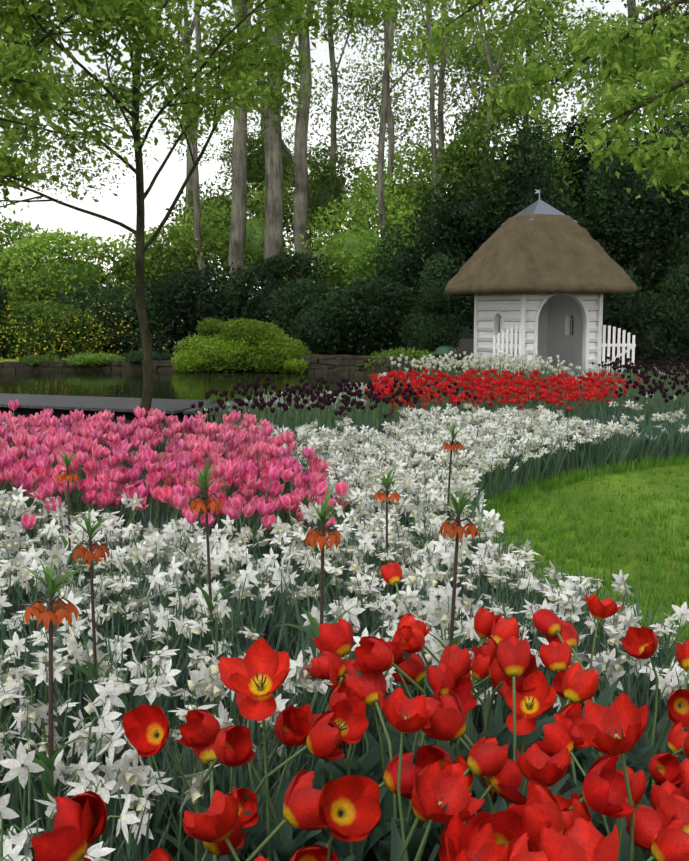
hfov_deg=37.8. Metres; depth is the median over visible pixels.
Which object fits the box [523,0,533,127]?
tall tree wood
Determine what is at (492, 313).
hut wall
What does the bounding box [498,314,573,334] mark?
hut window glass
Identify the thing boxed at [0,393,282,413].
path
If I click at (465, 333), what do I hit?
hedge
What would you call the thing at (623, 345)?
picket fence
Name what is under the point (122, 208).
sky
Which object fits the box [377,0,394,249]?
tall tree wood
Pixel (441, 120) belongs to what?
tall tree wood
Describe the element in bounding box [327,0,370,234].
tall tree wood
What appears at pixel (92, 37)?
edge tree
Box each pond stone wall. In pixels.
[0,360,204,371]
[293,354,433,379]
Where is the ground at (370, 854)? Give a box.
[0,364,688,860]
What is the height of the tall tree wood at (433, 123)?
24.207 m
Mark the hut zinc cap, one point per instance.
(539, 206)
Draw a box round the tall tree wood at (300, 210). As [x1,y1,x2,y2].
[219,1,314,353]
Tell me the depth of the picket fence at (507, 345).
22.43 m
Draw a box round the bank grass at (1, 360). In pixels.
[0,359,64,361]
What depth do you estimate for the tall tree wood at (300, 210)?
31.55 m
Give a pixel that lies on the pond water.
(195, 385)
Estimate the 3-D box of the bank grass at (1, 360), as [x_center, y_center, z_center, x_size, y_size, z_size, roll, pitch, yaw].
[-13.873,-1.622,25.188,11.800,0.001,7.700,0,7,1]
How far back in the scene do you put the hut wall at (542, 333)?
24.74 m
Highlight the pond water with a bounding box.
[0,370,385,400]
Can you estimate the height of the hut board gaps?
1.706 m
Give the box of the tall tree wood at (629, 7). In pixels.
[615,0,686,352]
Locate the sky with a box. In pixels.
[0,0,688,297]
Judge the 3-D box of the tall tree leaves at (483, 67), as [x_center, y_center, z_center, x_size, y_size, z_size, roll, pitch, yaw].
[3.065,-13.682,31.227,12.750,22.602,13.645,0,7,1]
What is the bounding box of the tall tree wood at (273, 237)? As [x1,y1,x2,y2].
[258,0,338,285]
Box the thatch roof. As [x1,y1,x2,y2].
[444,214,637,295]
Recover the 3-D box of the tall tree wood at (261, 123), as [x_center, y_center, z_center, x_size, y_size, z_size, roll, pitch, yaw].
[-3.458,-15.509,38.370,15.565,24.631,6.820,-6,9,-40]
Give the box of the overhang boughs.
[0,0,688,203]
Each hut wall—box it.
[477,293,527,367]
[477,295,547,370]
[525,293,598,378]
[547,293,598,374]
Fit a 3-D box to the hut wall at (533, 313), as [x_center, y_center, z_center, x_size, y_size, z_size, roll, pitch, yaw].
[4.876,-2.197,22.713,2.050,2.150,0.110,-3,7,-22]
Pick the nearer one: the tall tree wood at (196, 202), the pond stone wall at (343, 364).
the pond stone wall at (343, 364)
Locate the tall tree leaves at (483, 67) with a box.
[373,0,568,150]
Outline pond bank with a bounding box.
[0,339,683,363]
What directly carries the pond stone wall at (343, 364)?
on the ground at (370, 854)
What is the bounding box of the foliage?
[0,0,688,375]
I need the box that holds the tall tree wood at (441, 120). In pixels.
[437,1,446,344]
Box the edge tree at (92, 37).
[0,0,210,201]
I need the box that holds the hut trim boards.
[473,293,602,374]
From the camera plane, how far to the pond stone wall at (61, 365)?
26.47 m
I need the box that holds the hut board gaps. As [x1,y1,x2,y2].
[477,300,598,375]
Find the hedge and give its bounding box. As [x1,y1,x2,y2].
[9,147,674,338]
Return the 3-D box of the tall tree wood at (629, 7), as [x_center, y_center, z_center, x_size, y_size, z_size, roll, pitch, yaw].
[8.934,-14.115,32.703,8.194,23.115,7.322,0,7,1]
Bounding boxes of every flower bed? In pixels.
[0,363,688,586]
[191,351,688,449]
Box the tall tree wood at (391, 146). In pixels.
[346,0,460,229]
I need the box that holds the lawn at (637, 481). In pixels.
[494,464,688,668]
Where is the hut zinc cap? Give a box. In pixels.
[501,189,577,225]
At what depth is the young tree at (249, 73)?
12.17 m
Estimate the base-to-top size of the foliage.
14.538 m
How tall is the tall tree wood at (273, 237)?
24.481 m
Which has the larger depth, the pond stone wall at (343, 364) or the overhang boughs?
the pond stone wall at (343, 364)
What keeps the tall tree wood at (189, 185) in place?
on the pond bank
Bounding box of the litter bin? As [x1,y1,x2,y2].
[434,346,456,373]
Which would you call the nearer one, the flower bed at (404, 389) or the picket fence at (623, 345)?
the flower bed at (404, 389)
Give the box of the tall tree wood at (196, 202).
[147,1,264,348]
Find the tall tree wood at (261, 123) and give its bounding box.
[212,0,311,288]
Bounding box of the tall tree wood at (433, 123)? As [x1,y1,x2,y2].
[401,0,508,348]
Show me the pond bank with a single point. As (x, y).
(467, 345)
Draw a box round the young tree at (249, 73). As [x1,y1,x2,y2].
[0,0,409,419]
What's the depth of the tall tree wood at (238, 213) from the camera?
30.69 m
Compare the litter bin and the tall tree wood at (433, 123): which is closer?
the litter bin
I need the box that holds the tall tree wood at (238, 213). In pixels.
[197,0,262,317]
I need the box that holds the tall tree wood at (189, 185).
[151,0,233,341]

